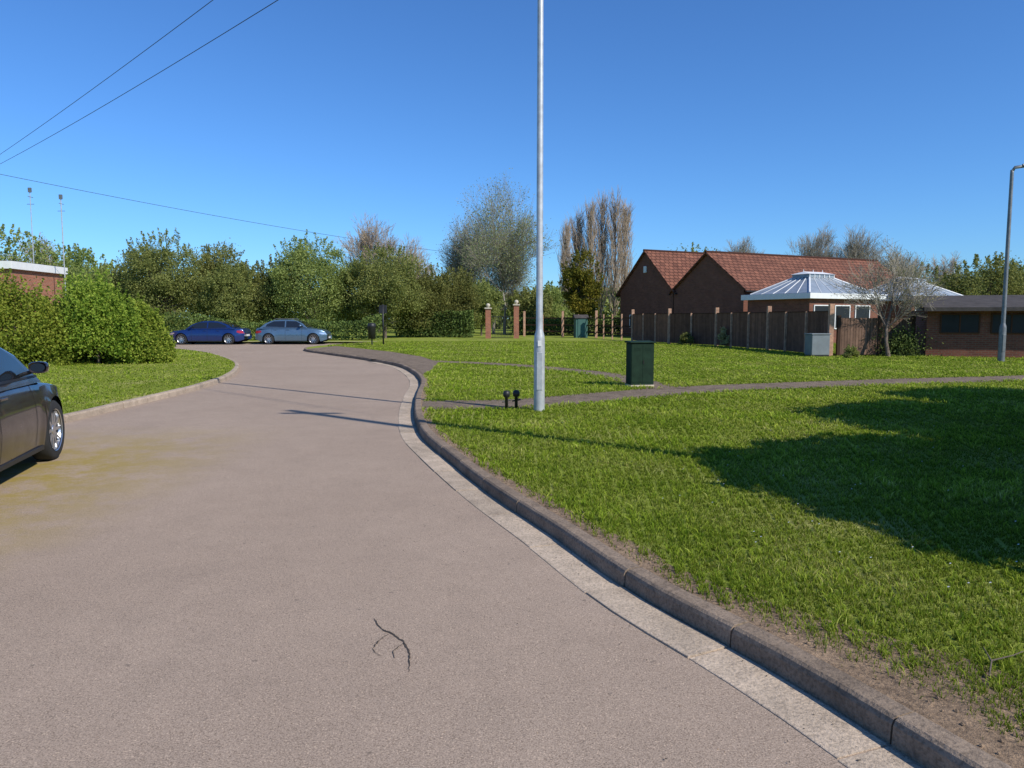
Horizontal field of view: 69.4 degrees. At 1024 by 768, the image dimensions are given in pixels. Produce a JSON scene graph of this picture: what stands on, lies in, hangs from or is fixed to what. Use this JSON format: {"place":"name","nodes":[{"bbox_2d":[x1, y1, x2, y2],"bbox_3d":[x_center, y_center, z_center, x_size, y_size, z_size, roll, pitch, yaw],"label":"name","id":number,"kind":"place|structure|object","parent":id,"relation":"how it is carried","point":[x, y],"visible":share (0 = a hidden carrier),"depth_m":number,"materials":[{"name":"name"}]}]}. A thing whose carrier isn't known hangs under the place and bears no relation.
{"place":"outdoors","nodes":[
{"label":"outdoors","id":0,"kind":"place"},
{"bbox_2d":[310,346,437,373],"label":"pavement","id":1,"kind":"structure","parent":0,"point":[422,365],"depth_m":28.64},
{"bbox_2d":[0,343,923,767],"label":"road","id":2,"kind":"structure","parent":0,"point":[198,627],"depth_m":3.96,"materials":[{"name":"grey asphalt"}]},
{"bbox_2d":[0,348,64,471],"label":"parked car","id":3,"kind":"object","parent":2,"relation":"on","point":[32,424],"visible":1,"depth_m":7.59,"materials":[{"name":"black paint"}]},
{"bbox_2d":[63,349,238,422],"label":"kerb","id":4,"kind":"structure","parent":2,"relation":"on","point":[85,413],"depth_m":13.99,"materials":[{"name":"concrete"}]},
{"bbox_2d":[170,321,251,344],"bbox_3d":[-18.451,-3.159,45.298,4.592,1.440,2.081,0,5,-1],"label":"parked car","id":5,"kind":"object","parent":2,"relation":"on","point":[228,333],"visible":0.98,"depth_m":44.48,"materials":[{"name":"blue paint"}]},
{"bbox_2d":[255,319,331,344],"bbox_3d":[-13.399,-3.238,45.492,4.342,1.563,2.087,0,5,-2],"label":"parked car","id":6,"kind":"object","parent":2,"relation":"on","point":[282,330],"visible":1,"depth_m":44.67,"materials":[{"name":"blue paint"}]},
{"bbox_2d":[372,619,410,671],"bbox_3d":[-0.612,1.277,3.645,0.164,0.001,0.653,-2,6,-22],"label":"road crack","id":7,"kind":"object","parent":2,"relation":"on","point":[397,647],"visible":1,"depth_m":3.63,"materials":[{"name":"black asphalt"}]},
{"bbox_2d":[334,418,893,762],"bbox_3d":[-0.665,1.013,6.537,1.526,0.004,11.230,-2,5,-19],"label":"road grit","id":8,"kind":"object","parent":2,"relation":"on","point":[590,620],"visible":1,"depth_m":3.91,"materials":[{"name":"grey gravel"}]},
{"bbox_2d":[370,362,920,767],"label":"drainage channel","id":9,"kind":"object","parent":2,"relation":"on","point":[796,708],"visible":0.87,"depth_m":3.70,"materials":[{"name":"concrete"}]},
{"bbox_2d":[484,303,491,338],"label":"gate pier","id":10,"kind":"structure","parent":0,"point":[488,321],"depth_m":54.12,"materials":[{"name":"red brick"}]},
{"bbox_2d":[491,316,512,337],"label":"gate","id":11,"kind":"structure","parent":10,"relation":"attached to","point":[504,326],"depth_m":54.43,"materials":[{"name":"black metal"}]},
{"bbox_2d":[0,0,1023,317],"label":"sky","id":12,"kind":"structure","parent":0,"point":[720,122],"materials":[{"name":"blue"}]},
{"bbox_2d":[513,300,519,338],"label":"gate pier","id":13,"kind":"structure","parent":0,"point":[516,305],"depth_m":54.11,"materials":[{"name":"red brick"}]},
{"bbox_2d":[21,320,1023,742],"bbox_3d":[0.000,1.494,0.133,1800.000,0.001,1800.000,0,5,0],"label":"ground","id":14,"kind":"structure","parent":0,"point":[477,336],"depth_m":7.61,"materials":[{"name":"green plant"}]},
{"bbox_2d":[1,232,62,264],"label":"bare tree","id":15,"kind":"object","parent":14,"relation":"on","point":[49,259],"visible":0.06,"depth_m":68.05,"materials":[{"name":"green plant"}]},
{"bbox_2d":[0,260,67,328],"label":"flat roof building","id":16,"kind":"structure","parent":14,"relation":"on","point":[49,274],"depth_m":40.82,"materials":[{"name":"red brick"}]},
{"bbox_2d":[28,188,33,262],"bbox_3d":[-26.850,-6.584,41.604,0.339,8.719,0.339,5,7,45],"label":"aerial mast","id":17,"kind":"object","parent":16,"relation":"on","point":[29,190],"visible":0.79,"depth_m":41.33,"materials":[{"name":"metal"}]},
{"bbox_2d":[58,194,65,286],"bbox_3d":[-25.150,-6.397,41.621,0.339,8.344,0.339,5,7,45],"label":"aerial mast","id":18,"kind":"object","parent":16,"relation":"on","point":[60,197],"visible":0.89,"depth_m":41.38,"materials":[{"name":"metal"}]},
{"bbox_2d":[0,223,69,265],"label":"background tree","id":19,"kind":"object","parent":14,"relation":"on","point":[38,253],"visible":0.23,"depth_m":59.14,"materials":[{"name":"green plant"}]},
{"bbox_2d":[0,267,90,365],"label":"shrub","id":20,"kind":"object","parent":14,"relation":"on","point":[23,325],"visible":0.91,"depth_m":23.23,"materials":[{"name":"green plant"}]},
{"bbox_2d":[26,273,117,361],"bbox_3d":[-15.048,-2.291,25.891,4.543,3.161,3.424,0,5,-1],"label":"shrub","id":21,"kind":"object","parent":14,"relation":"on","point":[63,298],"visible":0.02,"depth_m":25.30,"materials":[{"name":"green plant"}]},
{"bbox_2d":[34,243,119,282],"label":"background tree","id":22,"kind":"object","parent":14,"relation":"on","point":[78,257],"visible":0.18,"depth_m":60.53,"materials":[{"name":"green plant"}]},
{"bbox_2d":[26,265,161,363],"bbox_3d":[-13.681,-2.256,24.588,4.337,3.323,3.196,0,5,0],"label":"shrub","id":23,"kind":"object","parent":14,"relation":"on","point":[96,312],"visible":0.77,"depth_m":23.93,"materials":[{"name":"green plant"}]},
{"bbox_2d":[63,259,131,301],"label":"hedgerow tree","id":24,"kind":"object","parent":14,"relation":"on","point":[102,270],"visible":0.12,"depth_m":54.79,"materials":[{"name":"green plant"}]},
{"bbox_2d":[25,348,233,412],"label":"grass","id":25,"kind":"structure","parent":14,"relation":"on","point":[106,396],"depth_m":18.80,"materials":[{"name":"green plant"}]},
{"bbox_2d":[100,293,181,363],"bbox_3d":[-12.549,-1.845,24.943,2.498,2.441,2.358,0,5,0],"label":"shrub","id":26,"kind":"object","parent":14,"relation":"on","point":[165,351],"visible":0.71,"depth_m":24.61,"materials":[{"name":"green plant"}]},
{"bbox_2d":[110,249,178,327],"bbox_3d":[-28.602,-7.062,57.336,6.086,7.075,6.107,-4,7,-41],"label":"hedgerow tree","id":27,"kind":"object","parent":14,"relation":"on","point":[116,270],"visible":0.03,"depth_m":56.58,"materials":[{"name":"green plant"}]},
{"bbox_2d":[109,227,211,331],"bbox_3d":[-25.367,-7.388,54.329,7.798,8.259,6.546,0,5,0],"label":"hedgerow tree","id":28,"kind":"object","parent":14,"relation":"on","point":[159,284],"visible":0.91,"depth_m":53.56,"materials":[{"name":"green plant"}]},
{"bbox_2d":[184,241,253,320],"bbox_3d":[-23.010,-7.477,57.607,5.855,7.853,6.192,2,6,22],"label":"hedgerow tree","id":29,"kind":"object","parent":14,"relation":"on","point":[210,259],"visible":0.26,"depth_m":56.50,"materials":[{"name":"green plant"}]},
{"bbox_2d":[191,260,279,326],"bbox_3d":[-20.458,-6.234,54.803,6.456,5.875,5.293,0,5,0],"label":"hedgerow tree","id":30,"kind":"object","parent":14,"relation":"on","point":[227,289],"visible":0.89,"depth_m":53.59,"materials":[{"name":"green plant"}]},
{"bbox_2d":[242,254,304,321],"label":"hedgerow tree","id":31,"kind":"object","parent":14,"relation":"on","point":[264,302],"visible":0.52,"depth_m":54.53,"materials":[{"name":"green plant"}]},
{"bbox_2d":[173,341,376,342],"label":"kerb","id":32,"kind":"structure","parent":14,"relation":"on","point":[295,342],"depth_m":47.16,"materials":[{"name":"concrete"}]},
{"bbox_2d":[261,229,354,325],"bbox_3d":[-14.956,-7.262,54.471,6.746,7.981,6.568,2,6,23],"label":"hedgerow tree","id":33,"kind":"object","parent":14,"relation":"on","point":[300,269],"visible":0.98,"depth_m":53.76,"materials":[{"name":"green plant"}]},
{"bbox_2d":[318,259,379,337],"bbox_3d":[-12.014,-6.569,56.854,5.987,6.178,5.084,0,5,0],"label":"hedgerow tree","id":34,"kind":"object","parent":14,"relation":"on","point":[346,315],"visible":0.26,"depth_m":55.50,"materials":[{"name":"green plant"}]},
{"bbox_2d":[367,323,375,344],"bbox_3d":[-7.750,-2.768,40.916,0.500,1.240,0.500,0,5,0],"label":"litter bin","id":35,"kind":"object","parent":14,"relation":"on","point":[371,331],"visible":0.94,"depth_m":40.73,"materials":[{"name":"black plastic"}]},
{"bbox_2d":[333,212,427,332],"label":"bare tree","id":36,"kind":"object","parent":14,"relation":"on","point":[369,236],"visible":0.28,"depth_m":73.39,"materials":[{"name":"brown plant"}]},
{"bbox_2d":[379,304,386,343],"bbox_3d":[-7.150,-3.289,41.070,0.440,2.250,0.086,0,5,0],"label":"sign post","id":37,"kind":"object","parent":14,"relation":"on","point":[382,308],"visible":0.92,"depth_m":40.98,"materials":[{"name":"black metal"}]},
{"bbox_2d":[344,242,434,337],"bbox_3d":[-8.995,-6.883,54.864,6.672,7.156,6.390,0,5,0],"label":"hedgerow tree","id":38,"kind":"object","parent":14,"relation":"on","point":[391,289],"visible":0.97,"depth_m":53.90,"materials":[{"name":"green plant"}]},
{"bbox_2d":[160,309,619,339],"bbox_3d":[-9.966,-4.489,55.248,48.833,2.308,11.708,-2,6,-23],"label":"hedge","id":39,"kind":"object","parent":14,"relation":"on","point":[464,323],"visible":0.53,"depth_m":56.93,"materials":[{"name":"green plant"}]},
{"bbox_2d":[393,233,439,331],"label":"bare tree","id":40,"kind":"object","parent":14,"relation":"on","point":[419,256],"visible":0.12,"depth_m":78.52,"materials":[{"name":"plant"}]},
{"bbox_2d":[401,262,458,336],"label":"hedgerow tree","id":41,"kind":"object","parent":14,"relation":"on","point":[429,284],"visible":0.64,"depth_m":56.59,"materials":[{"name":"green plant"}]},
{"bbox_2d":[433,265,482,326],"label":"hedgerow tree","id":42,"kind":"object","parent":14,"relation":"on","point":[467,297],"visible":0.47,"depth_m":57.93,"materials":[{"name":"green plant"}]},
{"bbox_2d":[435,207,496,281],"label":"birch tree","id":43,"kind":"object","parent":14,"relation":"on","point":[454,259],"visible":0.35,"depth_m":71.35,"materials":[{"name":"green plant"}]},
{"bbox_2d":[470,277,506,335],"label":"hedgerow tree","id":44,"kind":"object","parent":14,"relation":"on","point":[491,297],"visible":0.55,"depth_m":61.99,"materials":[{"name":"green plant"}]},
{"bbox_2d":[464,244,535,332],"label":"birch tree","id":45,"kind":"object","parent":14,"relation":"on","point":[499,285],"visible":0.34,"depth_m":69.48,"materials":[{"name":"green plant"}]},
{"bbox_2d":[442,168,561,333],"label":"birch tree","id":46,"kind":"object","parent":14,"relation":"on","point":[497,243],"visible":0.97,"depth_m":66.50,"materials":[{"name":"green plant"}]},
{"bbox_2d":[502,390,510,408],"bbox_3d":[-0.087,0.263,12.128,0.119,0.320,0.130,3,6,33],"label":"marker post","id":47,"kind":"object","parent":14,"relation":"on","point":[506,394],"visible":0.91,"depth_m":12.10,"materials":[{"name":"black plastic"}]},
{"bbox_2d":[512,390,520,407],"bbox_3d":[0.076,0.254,12.226,0.130,0.320,0.119,-3,6,-28],"label":"marker post","id":48,"kind":"object","parent":14,"relation":"on","point":[516,394],"visible":0.81,"depth_m":12.20,"materials":[{"name":"black plastic"}]},
{"bbox_2d":[368,358,684,388],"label":"footpath","id":49,"kind":"structure","parent":14,"relation":"on","point":[656,384],"depth_m":20.67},
{"bbox_2d":[625,340,655,386],"bbox_3d":[2.820,-0.453,16.324,0.570,1.000,0.410,-1,5,-9],"label":"telecom cabinet","id":50,"kind":"object","parent":49,"relation":"on","point":[639,362],"visible":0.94,"depth_m":16.15,"materials":[{"name":"metal"}]},
{"bbox_2d":[507,286,553,332],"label":"background tree","id":51,"kind":"object","parent":14,"relation":"on","point":[526,299],"visible":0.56,"depth_m":66.49,"materials":[{"name":"green plant"}]},
{"bbox_2d":[534,0,544,411],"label":"street lamp","id":52,"kind":"object","parent":14,"relation":"on","point":[539,371],"visible":0.94,"depth_m":11.71,"materials":[{"name":"metal"}]},
{"bbox_2d":[537,353,541,389],"bbox_3d":[0.440,-0.204,11.848,0.090,0.600,0.026,0,5,0],"label":"access door","id":53,"kind":"structure","parent":52,"relation":"in","point":[539,355],"depth_m":11.84,"materials":[{"name":"metal"}]},
{"bbox_2d":[532,280,574,327],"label":"background tree","id":54,"kind":"object","parent":14,"relation":"on","point":[556,296],"visible":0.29,"depth_m":70.51,"materials":[{"name":"green plant"}]},
{"bbox_2d":[554,216,575,329],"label":"poplar tree","id":55,"kind":"object","parent":14,"relation":"on","point":[565,252],"visible":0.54,"depth_m":80.73,"materials":[{"name":"brown plant"}]},
{"bbox_2d":[567,205,584,312],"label":"poplar tree","id":56,"kind":"object","parent":14,"relation":"on","point":[578,226],"visible":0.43,"depth_m":81.33,"materials":[{"name":"brown plant"}]},
{"bbox_2d":[557,246,604,321],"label":"conifer tree","id":57,"kind":"object","parent":14,"relation":"on","point":[579,283],"visible":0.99,"depth_m":60.83,"materials":[{"name":"green plant"}]},
{"bbox_2d":[573,315,588,337],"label":"garden shed","id":58,"kind":"structure","parent":14,"relation":"on","point":[580,325],"depth_m":56.15,"materials":[{"name":"green paint"}]},
{"bbox_2d":[578,319,585,335],"bbox_3d":[5.295,-4.256,56.129,0.600,1.300,0.027,0,5,-5],"label":"door","id":59,"kind":"structure","parent":58,"relation":"in","point":[581,322],"depth_m":56.12,"materials":[{"name":"green paint"}]},
{"bbox_2d":[576,195,606,329],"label":"poplar tree","id":60,"kind":"object","parent":14,"relation":"on","point":[589,230],"visible":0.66,"depth_m":80.52,"materials":[{"name":"brown plant"}]},
{"bbox_2d":[168,266,1023,329],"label":"distant woodland","id":61,"kind":"object","parent":14,"relation":"on","point":[606,312],"visible":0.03,"depth_m":98.99,"materials":[{"name":"green plant"}]},
{"bbox_2d":[593,191,613,329],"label":"poplar tree","id":62,"kind":"object","parent":14,"relation":"on","point":[602,231],"visible":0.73,"depth_m":81.59,"materials":[{"name":"brown plant"}]},
{"bbox_2d":[601,185,629,330],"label":"poplar tree","id":63,"kind":"object","parent":14,"relation":"on","point":[614,262],"visible":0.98,"depth_m":80.80,"materials":[{"name":"brown plant"}]},
{"bbox_2d":[614,284,619,315],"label":"background tree","id":64,"kind":"object","parent":14,"relation":"on","point":[617,307],"depth_m":71.79,"materials":[{"name":"green plant"}]},
{"bbox_2d":[616,197,635,288],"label":"poplar tree","id":65,"kind":"object","parent":14,"relation":"on","point":[627,217],"visible":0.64,"depth_m":81.46,"materials":[{"name":"brown plant"}]},
{"bbox_2d":[304,342,1012,767],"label":"kerb","id":66,"kind":"structure","parent":14,"relation":"on","point":[916,738],"depth_m":3.51,"materials":[{"name":"concrete"}]},
{"bbox_2d":[615,249,704,336],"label":"brick building","id":67,"kind":"structure","parent":14,"relation":"on","point":[652,279],"depth_m":57.59,"materials":[{"name":"brick"}]},
{"bbox_2d":[523,304,834,355],"bbox_3d":[8.335,-3.554,45.169,3.545,2.050,33.263,-2,5,-20],"label":"board fence","id":68,"kind":"object","parent":14,"relation":"on","point":[769,329],"visible":0.88,"depth_m":37.93,"materials":[{"name":"brown wood"}]},
{"bbox_2d":[678,332,693,344],"bbox_3d":[9.676,-2.499,41.148,0.901,0.862,0.978,0,5,0],"label":"garden shrub","id":69,"kind":"object","parent":14,"relation":"on","point":[684,338],"visible":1,"depth_m":40.99,"materials":[{"name":"green plant"}]},
{"bbox_2d":[667,242,716,251],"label":"background tree","id":70,"kind":"object","parent":14,"relation":"on","point":[692,248],"depth_m":83.09,"materials":[{"name":"green plant"}]},
{"bbox_2d":[421,377,1023,767],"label":"soil strip","id":71,"kind":"object","parent":14,"relation":"on","point":[973,730],"visible":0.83,"depth_m":3.15,"materials":[{"name":"brown soil"}]},
{"bbox_2d":[452,440,1023,753],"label":"soil crumbs","id":72,"kind":"object","parent":71,"relation":"on","point":[956,710],"visible":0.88,"depth_m":3.54,"materials":[{"name":"brown soil"}]},
{"bbox_2d":[983,647,1022,676],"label":"fallen twig","id":73,"kind":"object","parent":71,"relation":"on","point":[991,660],"visible":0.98,"depth_m":3.19,"materials":[{"name":"brown wood"}]},
{"bbox_2d":[421,375,1023,409],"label":"footpath","id":74,"kind":"structure","parent":14,"relation":"on","point":[576,398],"depth_m":15.30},
{"bbox_2d":[717,326,729,344],"bbox_3d":[11.165,-2.427,38.551,1.238,1.181,0.929,-2,6,-23],"label":"garden shrub","id":75,"kind":"object","parent":14,"relation":"on","point":[722,336],"visible":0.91,"depth_m":38.32,"materials":[{"name":"green plant"}]},
{"bbox_2d":[717,236,763,253],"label":"bare tree","id":76,"kind":"object","parent":14,"relation":"on","point":[744,248],"visible":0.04,"depth_m":92.93,"materials":[{"name":"plant"}]},
{"bbox_2d":[668,250,897,312],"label":"brick building","id":77,"kind":"structure","parent":14,"relation":"on","point":[711,281],"depth_m":52.05,"materials":[{"name":"ceramic"}]},
{"bbox_2d":[741,269,885,342],"bbox_3d":[18.700,-4.867,46.150,6.600,4.490,5.400,-3,6,-27],"label":"conservatory","id":78,"kind":"object","parent":14,"relation":"on","point":[804,291],"visible":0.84,"depth_m":44.43,"materials":[{"name":"metal"}]},
{"bbox_2d":[813,305,827,310],"bbox_3d":[18.039,-3.901,43.145,1.320,1.420,0.057,-3,6,-27],"label":"window","id":79,"kind":"structure","parent":78,"relation":"in","point":[816,307],"depth_m":43.05,"materials":[{"name":"white paint"}]},
{"bbox_2d":[834,305,850,328],"bbox_3d":[19.607,-3.972,43.944,1.320,1.420,0.057,-3,6,-27],"label":"window","id":80,"kind":"structure","parent":78,"relation":"in","point":[841,310],"depth_m":43.87,"materials":[{"name":"white paint"}]},
{"bbox_2d":[854,305,869,317],"bbox_3d":[21.178,-4.045,44.760,1.320,1.420,0.057,-3,6,-27],"label":"window","id":81,"kind":"structure","parent":78,"relation":"in","point":[858,313],"depth_m":44.73,"materials":[{"name":"white paint"}]},
{"bbox_2d":[804,333,830,356],"bbox_3d":[11.950,-1.532,28.979,0.820,0.900,0.560,-1,5,-10],"label":"storage box","id":82,"kind":"object","parent":14,"relation":"on","point":[817,344],"visible":0.98,"depth_m":28.75,"materials":[{"name":"grey plastic"}]},
{"bbox_2d":[786,221,871,258],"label":"bare tree","id":83,"kind":"object","parent":14,"relation":"on","point":[822,243],"visible":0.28,"depth_m":92.60,"materials":[{"name":"grey plant"}]},
{"bbox_2d":[809,223,890,264],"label":"bare tree","id":84,"kind":"object","parent":14,"relation":"on","point":[850,249],"visible":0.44,"depth_m":89.88,"materials":[{"name":"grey plant"}]},
{"bbox_2d":[842,344,859,357],"bbox_3d":[12.715,-1.185,27.738,0.695,0.630,0.569,0,5,0],"label":"garden shrub","id":85,"kind":"object","parent":14,"relation":"on","point":[850,352],"visible":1,"depth_m":27.62,"materials":[{"name":"green plant"}]},
{"bbox_2d":[729,416,1018,586],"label":"daisy flowers","id":86,"kind":"object","parent":14,"relation":"on","point":[912,546],"visible":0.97,"depth_m":4.70,"materials":[{"name":"white plant"}]},
{"bbox_2d":[836,315,915,355],"bbox_3d":[14.448,-1.922,29.413,3.246,1.600,0.166,0,5,-6],"label":"garden fence","id":87,"kind":"object","parent":14,"relation":"on","point":[853,331],"visible":0.67,"depth_m":29.35,"materials":[{"name":"brown wood"}]},
{"bbox_2d":[822,235,947,356],"bbox_3d":[14.705,-3.490,29.275,4.493,4.799,3.792,0,5,0],"label":"ornamental tree","id":88,"kind":"object","parent":14,"relation":"on","point":[899,286],"visible":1,"depth_m":28.88,"materials":[{"name":"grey plant"}]},
{"bbox_2d":[870,239,912,275],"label":"bare tree","id":89,"kind":"object","parent":14,"relation":"on","point":[874,252],"visible":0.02,"depth_m":89.93,"materials":[{"name":"grey plant"}]},
{"bbox_2d":[862,311,945,356],"bbox_3d":[15.448,-1.990,29.301,3.361,1.954,2.807,0,5,0],"label":"bush","id":90,"kind":"object","parent":14,"relation":"on","point":[900,345],"visible":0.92,"depth_m":29.00,"materials":[{"name":"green plant"}]},
{"bbox_2d":[883,245,926,275],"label":"bare tree","id":91,"kind":"object","parent":14,"relation":"on","point":[900,261],"visible":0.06,"depth_m":94.60,"materials":[{"name":"grey plant"}]},
{"bbox_2d":[869,277,960,317],"bbox_3d":[26.800,-5.190,50.338,6.200,4.390,5.200,-3,6,-27],"label":"conservatory","id":92,"kind":"object","parent":14,"relation":"on","point":[946,291],"visible":0.16,"depth_m":48.60,"materials":[{"name":"brick"}]},
{"bbox_2d":[897,262,952,287],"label":"background tree","id":93,"kind":"object","parent":14,"relation":"on","point":[937,272],"visible":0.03,"depth_m":76.19,"materials":[{"name":"green plant"}]},
{"bbox_2d":[925,251,970,292],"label":"bare tree","id":94,"kind":"object","parent":14,"relation":"on","point":[947,266],"visible":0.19,"depth_m":94.01,"materials":[{"name":"grey plant"}]},
{"bbox_2d":[905,295,1023,357],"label":"brick outbuilding","id":95,"kind":"structure","parent":14,"relation":"on","point":[966,325],"depth_m":28.48,"materials":[{"name":"brick"}]},
{"bbox_2d":[940,314,980,333],"bbox_3d":[17.246,-2.327,28.497,1.340,0.760,0.047,2,5,20],"label":"window","id":96,"kind":"structure","parent":95,"relation":"in","point":[949,323],"depth_m":28.48,"materials":[{"name":"black glass"}]},
{"bbox_2d":[990,314,1023,333],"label":"window","id":97,"kind":"structure","parent":95,"relation":"in","point":[1014,322],"depth_m":27.93,"materials":[{"name":"black glass"}]},
{"bbox_2d":[930,251,1023,294],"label":"background tree","id":98,"kind":"object","parent":14,"relation":"on","point":[995,277],"visible":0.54,"depth_m":70.65,"materials":[{"name":"green plant"}]},
{"bbox_2d":[974,262,1023,294],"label":"background tree","id":99,"kind":"object","parent":14,"relation":"on","point":[1011,280],"visible":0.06,"depth_m":73.17,"materials":[{"name":"green plant"}]},
{"bbox_2d":[997,164,1023,361],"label":"street lamp","id":100,"kind":"object","parent":14,"relation":"on","point":[1002,342],"visible":0.92,"depth_m":25.14,"materials":[{"name":"metal"}]},
{"bbox_2d":[1002,334,1005,351],"bbox_3d":[16.800,-1.402,25.272,0.090,0.600,0.026,0,5,0],"label":"access door","id":101,"kind":"structure","parent":100,"relation":"in","point":[1004,335],"depth_m":25.26,"materials":[{"name":"metal"}]},
{"bbox_3d":[-26.000,-6.054,35.603,1.000,8.730,0.214,0,5,0],"label":"telegraph pole","id":102,"kind":"object","parent":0,"visible":0},
{"bbox_2d":[1,0,212,153],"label":"overhead wire","id":103,"kind":"object","parent":102,"relation":"attached to","point":[119,69],"visible":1,"depth_m":20.70,"materials":[{"name":"black metal"}]},
{"bbox_2d":[2,0,277,162],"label":"overhead wire","id":104,"kind":"object","parent":102,"relation":"attached to","point":[157,73],"visible":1,"depth_m":18.87,"materials":[{"name":"black metal"}]},
{"bbox_2d":[0,174,451,252],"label":"overhead wire","id":105,"kind":"object","parent":102,"relation":"attached to","point":[202,213],"visible":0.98,"depth_m":43.48,"materials":[{"name":"black metal"}]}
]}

